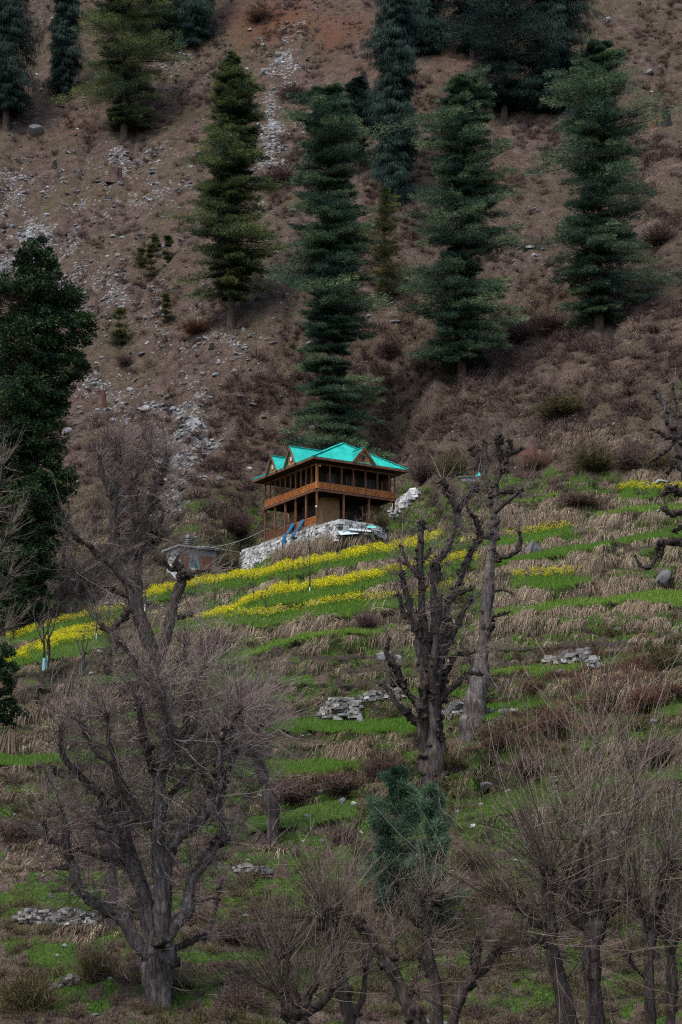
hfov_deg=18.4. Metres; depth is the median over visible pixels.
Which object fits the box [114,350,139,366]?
bush
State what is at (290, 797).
bush
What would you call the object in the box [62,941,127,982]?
bush
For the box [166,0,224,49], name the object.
cedar tree
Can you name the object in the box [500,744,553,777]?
bush
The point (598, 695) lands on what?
bush
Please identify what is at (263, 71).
boulder
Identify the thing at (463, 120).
pine tree
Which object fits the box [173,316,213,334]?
bush
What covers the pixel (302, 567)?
bare sapling
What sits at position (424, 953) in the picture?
bare tree
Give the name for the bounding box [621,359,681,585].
bare tree
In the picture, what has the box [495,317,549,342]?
bush
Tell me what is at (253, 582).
bare sapling
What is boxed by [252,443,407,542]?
timber house
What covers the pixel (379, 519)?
bush
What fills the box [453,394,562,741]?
bare tree
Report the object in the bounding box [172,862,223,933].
bare tree
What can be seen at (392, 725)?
field grass
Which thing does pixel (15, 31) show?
cedar tree
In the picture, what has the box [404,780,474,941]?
pine tree
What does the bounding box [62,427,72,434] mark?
boulder
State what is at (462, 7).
cedar tree
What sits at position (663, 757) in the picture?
bush
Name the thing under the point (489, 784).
boulder
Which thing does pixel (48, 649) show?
bare sapling
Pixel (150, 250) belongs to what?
fir sapling
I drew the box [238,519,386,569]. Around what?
stone wall
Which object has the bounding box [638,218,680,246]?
bush
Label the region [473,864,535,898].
bush
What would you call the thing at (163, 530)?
bush
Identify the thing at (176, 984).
scrub
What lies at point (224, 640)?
bush
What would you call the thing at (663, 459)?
bush
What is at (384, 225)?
fir tree
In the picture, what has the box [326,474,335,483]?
window
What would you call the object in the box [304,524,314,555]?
bare sapling
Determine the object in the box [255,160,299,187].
bush
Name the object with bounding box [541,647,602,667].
stone wall
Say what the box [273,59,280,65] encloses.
boulder
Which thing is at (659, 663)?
bush
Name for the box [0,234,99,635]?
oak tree
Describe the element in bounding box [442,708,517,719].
stone wall
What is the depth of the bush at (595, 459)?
186.21 m
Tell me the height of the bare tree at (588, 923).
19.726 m
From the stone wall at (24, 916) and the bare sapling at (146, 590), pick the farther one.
the bare sapling at (146, 590)
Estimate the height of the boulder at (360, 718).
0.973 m
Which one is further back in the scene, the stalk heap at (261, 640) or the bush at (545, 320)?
the bush at (545, 320)
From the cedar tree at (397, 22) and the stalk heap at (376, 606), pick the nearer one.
the stalk heap at (376, 606)
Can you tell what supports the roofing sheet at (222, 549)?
on the brick hut
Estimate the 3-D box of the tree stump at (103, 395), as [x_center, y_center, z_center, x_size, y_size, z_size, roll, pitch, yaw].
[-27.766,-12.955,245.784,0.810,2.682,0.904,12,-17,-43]
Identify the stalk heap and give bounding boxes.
[253,636,270,644]
[285,609,316,627]
[313,610,343,624]
[365,597,391,617]
[516,597,541,610]
[597,588,613,597]
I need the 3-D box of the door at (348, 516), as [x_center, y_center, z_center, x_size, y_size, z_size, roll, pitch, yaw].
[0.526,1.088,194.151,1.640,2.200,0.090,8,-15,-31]
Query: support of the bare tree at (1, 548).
on the terrain at (334, 30)
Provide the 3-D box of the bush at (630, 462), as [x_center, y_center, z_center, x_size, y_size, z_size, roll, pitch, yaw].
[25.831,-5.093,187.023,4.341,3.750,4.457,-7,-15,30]
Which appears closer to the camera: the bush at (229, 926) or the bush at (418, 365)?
the bush at (229, 926)
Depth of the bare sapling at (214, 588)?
179.37 m
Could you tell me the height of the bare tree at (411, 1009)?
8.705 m
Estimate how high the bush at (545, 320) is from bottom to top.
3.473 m
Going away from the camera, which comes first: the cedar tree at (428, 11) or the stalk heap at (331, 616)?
the stalk heap at (331, 616)
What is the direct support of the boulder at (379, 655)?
on the terrain at (334, 30)
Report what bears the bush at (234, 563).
on the terrain at (334, 30)
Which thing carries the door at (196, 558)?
in the brick hut
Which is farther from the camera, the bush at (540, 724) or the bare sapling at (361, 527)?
the bare sapling at (361, 527)
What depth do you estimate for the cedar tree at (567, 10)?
297.97 m
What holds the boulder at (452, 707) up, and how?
on the terrain at (334, 30)
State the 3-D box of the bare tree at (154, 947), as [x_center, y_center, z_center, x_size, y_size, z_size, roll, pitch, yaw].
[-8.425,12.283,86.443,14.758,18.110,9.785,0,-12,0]
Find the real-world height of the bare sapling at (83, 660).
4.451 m
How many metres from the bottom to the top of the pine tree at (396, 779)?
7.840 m
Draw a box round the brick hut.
[162,544,225,578]
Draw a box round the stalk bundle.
[0,725,21,756]
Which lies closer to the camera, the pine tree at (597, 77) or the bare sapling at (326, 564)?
the bare sapling at (326, 564)
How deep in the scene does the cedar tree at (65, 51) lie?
334.17 m
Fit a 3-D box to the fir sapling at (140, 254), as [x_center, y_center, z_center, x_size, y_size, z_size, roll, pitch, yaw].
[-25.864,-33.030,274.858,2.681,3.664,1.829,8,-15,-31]
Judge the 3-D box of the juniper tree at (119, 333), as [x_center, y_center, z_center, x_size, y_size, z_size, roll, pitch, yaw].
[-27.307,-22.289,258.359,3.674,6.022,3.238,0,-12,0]
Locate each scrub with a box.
[0,0,681,531]
[0,456,681,831]
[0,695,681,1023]
[208,612,681,792]
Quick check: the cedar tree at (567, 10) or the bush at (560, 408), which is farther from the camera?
the cedar tree at (567, 10)
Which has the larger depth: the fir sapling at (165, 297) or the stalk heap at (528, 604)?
the fir sapling at (165, 297)
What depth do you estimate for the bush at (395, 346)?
238.41 m
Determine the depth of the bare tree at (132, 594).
129.91 m
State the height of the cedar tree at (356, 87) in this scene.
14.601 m
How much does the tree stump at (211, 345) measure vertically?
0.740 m
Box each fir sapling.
[134,247,148,267]
[144,243,157,282]
[150,232,161,257]
[160,293,176,322]
[162,235,174,262]
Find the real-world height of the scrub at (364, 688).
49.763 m
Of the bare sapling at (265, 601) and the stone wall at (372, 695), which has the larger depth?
the bare sapling at (265, 601)
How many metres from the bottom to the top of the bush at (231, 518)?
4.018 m
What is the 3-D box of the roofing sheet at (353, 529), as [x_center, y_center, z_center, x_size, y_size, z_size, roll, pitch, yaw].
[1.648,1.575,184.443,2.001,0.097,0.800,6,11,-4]
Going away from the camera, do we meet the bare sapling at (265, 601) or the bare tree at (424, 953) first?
the bare tree at (424, 953)
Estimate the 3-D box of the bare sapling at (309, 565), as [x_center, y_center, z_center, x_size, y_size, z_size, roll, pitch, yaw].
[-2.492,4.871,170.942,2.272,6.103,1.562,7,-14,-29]
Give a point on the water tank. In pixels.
(191, 542)
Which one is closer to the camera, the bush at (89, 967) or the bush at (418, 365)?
the bush at (89, 967)
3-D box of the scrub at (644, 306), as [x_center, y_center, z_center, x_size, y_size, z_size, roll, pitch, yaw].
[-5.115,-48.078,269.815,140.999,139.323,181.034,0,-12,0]
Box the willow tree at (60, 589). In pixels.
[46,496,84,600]
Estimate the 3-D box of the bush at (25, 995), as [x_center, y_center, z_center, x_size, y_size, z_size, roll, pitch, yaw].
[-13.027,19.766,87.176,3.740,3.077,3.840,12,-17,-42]
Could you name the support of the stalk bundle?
on the terrain at (334, 30)
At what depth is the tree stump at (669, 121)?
287.07 m
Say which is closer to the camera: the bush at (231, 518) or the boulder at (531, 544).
the boulder at (531, 544)
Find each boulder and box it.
[28,124,43,134]
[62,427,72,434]
[136,405,150,411]
[261,68,267,74]
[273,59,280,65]
[339,798,345,803]
[356,713,363,721]
[376,652,389,659]
[445,701,463,715]
[480,782,491,790]
[524,540,540,552]
[645,69,653,74]
[654,479,667,486]
[655,569,671,587]
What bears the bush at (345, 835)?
on the terrain at (334, 30)
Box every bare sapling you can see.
[29,591,53,677]
[35,600,63,667]
[75,630,88,675]
[143,569,149,610]
[209,572,219,608]
[246,569,258,595]
[260,585,270,610]
[280,550,293,586]
[298,553,308,584]
[301,536,323,590]
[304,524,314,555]
[322,554,335,575]
[354,506,369,545]
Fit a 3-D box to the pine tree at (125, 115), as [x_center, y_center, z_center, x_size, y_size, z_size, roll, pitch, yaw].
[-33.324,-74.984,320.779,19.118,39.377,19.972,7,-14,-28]
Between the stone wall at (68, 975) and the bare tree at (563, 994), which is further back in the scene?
the stone wall at (68, 975)
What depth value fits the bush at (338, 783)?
115.69 m
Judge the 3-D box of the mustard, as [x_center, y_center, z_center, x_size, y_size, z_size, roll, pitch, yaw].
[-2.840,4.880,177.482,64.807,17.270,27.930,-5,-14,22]
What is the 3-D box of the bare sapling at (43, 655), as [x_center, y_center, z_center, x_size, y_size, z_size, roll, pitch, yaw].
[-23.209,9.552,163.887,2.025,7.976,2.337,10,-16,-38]
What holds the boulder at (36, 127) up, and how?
on the terrain at (334, 30)
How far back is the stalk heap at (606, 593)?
148.82 m
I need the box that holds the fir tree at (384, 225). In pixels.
[361,186,411,305]
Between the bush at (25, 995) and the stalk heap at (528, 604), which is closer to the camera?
the bush at (25, 995)
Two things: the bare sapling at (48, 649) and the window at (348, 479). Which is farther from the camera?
the window at (348, 479)
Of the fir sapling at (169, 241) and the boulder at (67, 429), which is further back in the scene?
the fir sapling at (169, 241)
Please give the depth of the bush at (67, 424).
243.76 m
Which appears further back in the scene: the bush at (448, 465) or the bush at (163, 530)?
the bush at (163, 530)
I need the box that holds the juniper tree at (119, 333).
[105,307,132,346]
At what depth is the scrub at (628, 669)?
118.95 m
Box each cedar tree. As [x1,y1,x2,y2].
[0,0,52,131]
[42,0,91,101]
[130,0,192,51]
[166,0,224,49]
[342,75,383,173]
[359,0,427,206]
[406,0,455,55]
[432,0,568,123]
[440,0,496,59]
[500,0,611,115]
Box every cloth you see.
[282,523,293,548]
[291,519,304,538]
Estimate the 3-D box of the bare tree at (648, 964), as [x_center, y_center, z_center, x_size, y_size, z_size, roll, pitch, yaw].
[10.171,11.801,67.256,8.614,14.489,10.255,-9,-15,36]
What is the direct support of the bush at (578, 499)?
on the terrain at (334, 30)
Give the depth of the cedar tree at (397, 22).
275.93 m
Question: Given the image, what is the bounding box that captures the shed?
[460,472,479,481]
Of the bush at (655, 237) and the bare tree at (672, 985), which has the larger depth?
the bush at (655, 237)
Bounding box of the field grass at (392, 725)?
[0,488,681,778]
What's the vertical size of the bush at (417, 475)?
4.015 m
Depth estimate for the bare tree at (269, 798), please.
108.71 m
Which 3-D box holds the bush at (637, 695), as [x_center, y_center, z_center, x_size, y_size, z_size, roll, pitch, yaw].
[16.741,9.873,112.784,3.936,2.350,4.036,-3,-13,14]
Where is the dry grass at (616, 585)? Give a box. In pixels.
[0,1,681,943]
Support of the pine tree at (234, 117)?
on the terrain at (334, 30)
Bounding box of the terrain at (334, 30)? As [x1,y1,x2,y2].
[0,0,681,1023]
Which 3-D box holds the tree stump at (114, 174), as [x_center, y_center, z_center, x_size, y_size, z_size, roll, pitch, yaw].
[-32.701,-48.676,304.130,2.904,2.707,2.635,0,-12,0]
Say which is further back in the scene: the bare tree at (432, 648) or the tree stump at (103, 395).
the tree stump at (103, 395)
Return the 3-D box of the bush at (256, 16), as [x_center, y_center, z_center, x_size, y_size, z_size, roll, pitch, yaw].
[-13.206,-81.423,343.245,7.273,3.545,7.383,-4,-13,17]
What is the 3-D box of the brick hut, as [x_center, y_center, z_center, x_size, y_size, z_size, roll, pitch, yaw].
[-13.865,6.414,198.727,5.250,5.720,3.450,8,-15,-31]
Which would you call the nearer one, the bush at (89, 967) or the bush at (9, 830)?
the bush at (89, 967)
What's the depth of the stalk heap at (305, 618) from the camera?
157.41 m
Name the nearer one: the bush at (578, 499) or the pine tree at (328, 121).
the bush at (578, 499)
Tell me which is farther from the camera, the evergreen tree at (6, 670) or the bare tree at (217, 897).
the evergreen tree at (6, 670)
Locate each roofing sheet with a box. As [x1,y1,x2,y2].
[199,546,240,552]
[338,530,357,534]
[349,528,370,531]
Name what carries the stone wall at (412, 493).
on the terrain at (334, 30)
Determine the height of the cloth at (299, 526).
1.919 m
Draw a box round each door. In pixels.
[190,555,197,569]
[340,511,353,520]
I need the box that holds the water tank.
[182,534,193,545]
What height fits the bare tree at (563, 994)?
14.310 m
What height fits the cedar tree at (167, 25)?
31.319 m
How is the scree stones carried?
on the terrain at (334, 30)
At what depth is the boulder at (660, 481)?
180.52 m
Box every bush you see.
[0,815,42,841]
[0,954,76,1013]
[55,418,75,433]
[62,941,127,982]
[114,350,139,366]
[121,515,174,544]
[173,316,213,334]
[191,628,246,652]
[207,911,259,943]
[207,973,269,1011]
[211,502,257,533]
[211,545,242,570]
[236,914,313,950]
[242,4,278,22]
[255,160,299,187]
[270,777,320,802]
[272,81,307,98]
[314,768,378,794]
[326,817,363,845]
[345,606,386,628]
[353,746,408,777]
[368,510,392,527]
[372,334,406,355]
[404,450,441,483]
[406,357,434,374]
[429,446,475,477]
[438,748,473,768]
[443,840,494,867]
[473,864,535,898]
[481,728,517,750]
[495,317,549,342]
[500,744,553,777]
[516,448,555,470]
[522,388,590,419]
[522,702,583,735]
[525,309,572,333]
[546,490,610,507]
[561,437,623,471]
[585,682,616,704]
[610,437,650,469]
[618,677,680,716]
[626,729,681,766]
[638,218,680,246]
[638,444,677,470]
[640,640,681,672]
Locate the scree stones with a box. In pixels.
[0,0,681,1023]
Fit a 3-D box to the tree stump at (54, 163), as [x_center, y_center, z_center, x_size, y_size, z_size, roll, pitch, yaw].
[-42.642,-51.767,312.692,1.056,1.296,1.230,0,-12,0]
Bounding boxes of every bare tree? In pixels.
[0,420,46,646]
[0,595,311,1011]
[24,394,259,757]
[65,794,145,929]
[165,623,326,844]
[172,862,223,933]
[182,832,394,1023]
[202,782,448,1023]
[275,844,506,1023]
[323,670,681,1023]
[354,445,521,787]
[372,832,493,1023]
[406,865,561,1023]
[430,523,681,1023]
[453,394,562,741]
[480,657,681,1023]
[575,745,681,1023]
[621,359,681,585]
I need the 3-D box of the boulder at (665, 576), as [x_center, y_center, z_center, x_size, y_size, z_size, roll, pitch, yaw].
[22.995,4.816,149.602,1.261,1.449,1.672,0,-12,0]
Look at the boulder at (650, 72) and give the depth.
307.16 m
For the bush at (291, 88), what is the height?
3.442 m
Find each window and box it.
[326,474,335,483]
[346,476,355,486]
[366,479,374,489]
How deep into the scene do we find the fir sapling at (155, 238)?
276.71 m
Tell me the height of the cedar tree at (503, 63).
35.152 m
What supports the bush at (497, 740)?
on the terrain at (334, 30)
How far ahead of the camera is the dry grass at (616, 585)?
155.56 m
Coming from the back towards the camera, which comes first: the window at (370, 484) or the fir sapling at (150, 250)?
the fir sapling at (150, 250)
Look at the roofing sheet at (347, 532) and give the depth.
184.00 m
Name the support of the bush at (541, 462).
on the terrain at (334, 30)
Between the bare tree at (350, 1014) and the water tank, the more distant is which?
the water tank
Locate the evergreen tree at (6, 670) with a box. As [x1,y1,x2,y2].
[0,642,28,734]
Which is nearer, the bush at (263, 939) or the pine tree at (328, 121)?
the bush at (263, 939)
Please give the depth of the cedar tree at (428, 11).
315.71 m
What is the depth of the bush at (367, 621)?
153.21 m
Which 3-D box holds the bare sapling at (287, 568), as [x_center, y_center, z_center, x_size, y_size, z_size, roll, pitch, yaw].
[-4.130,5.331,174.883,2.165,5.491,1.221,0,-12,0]
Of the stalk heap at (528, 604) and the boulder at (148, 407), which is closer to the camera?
the stalk heap at (528, 604)
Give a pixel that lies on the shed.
(465, 478)
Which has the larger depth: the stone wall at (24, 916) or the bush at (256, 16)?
the bush at (256, 16)
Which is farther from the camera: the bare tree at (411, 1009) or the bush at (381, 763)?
the bush at (381, 763)
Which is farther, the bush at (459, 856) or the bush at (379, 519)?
the bush at (379, 519)
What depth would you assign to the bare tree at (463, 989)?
68.15 m
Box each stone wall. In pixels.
[12,907,98,928]
[49,974,83,991]
[232,863,272,873]
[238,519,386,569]
[315,697,363,720]
[357,687,406,701]
[388,488,420,518]
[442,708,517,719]
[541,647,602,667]
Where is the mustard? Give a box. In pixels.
[4,478,681,661]
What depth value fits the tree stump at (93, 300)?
270.82 m
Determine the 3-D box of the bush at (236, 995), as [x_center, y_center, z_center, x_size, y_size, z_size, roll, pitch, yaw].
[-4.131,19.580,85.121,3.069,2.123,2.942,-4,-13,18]
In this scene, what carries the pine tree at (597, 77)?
on the terrain at (334, 30)
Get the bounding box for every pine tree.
[51,0,190,140]
[159,50,292,331]
[263,81,408,459]
[357,764,451,917]
[394,64,530,389]
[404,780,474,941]
[514,38,681,330]
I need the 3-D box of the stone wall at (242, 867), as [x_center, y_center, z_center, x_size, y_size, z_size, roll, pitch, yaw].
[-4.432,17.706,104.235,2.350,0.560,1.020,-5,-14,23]
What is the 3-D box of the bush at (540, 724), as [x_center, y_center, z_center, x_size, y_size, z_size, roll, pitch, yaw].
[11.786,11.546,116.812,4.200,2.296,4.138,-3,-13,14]
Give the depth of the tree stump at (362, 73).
308.75 m
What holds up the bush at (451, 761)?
on the terrain at (334, 30)
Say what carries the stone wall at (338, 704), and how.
on the terrain at (334, 30)
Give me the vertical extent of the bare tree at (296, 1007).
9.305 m
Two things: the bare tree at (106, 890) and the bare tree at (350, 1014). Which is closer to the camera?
the bare tree at (350, 1014)
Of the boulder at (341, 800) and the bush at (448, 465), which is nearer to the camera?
the boulder at (341, 800)
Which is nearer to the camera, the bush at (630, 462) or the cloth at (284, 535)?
the bush at (630, 462)
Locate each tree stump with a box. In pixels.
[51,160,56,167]
[86,285,99,306]
[100,390,106,409]
[104,166,122,183]
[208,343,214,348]
[360,70,369,89]
[660,109,671,126]

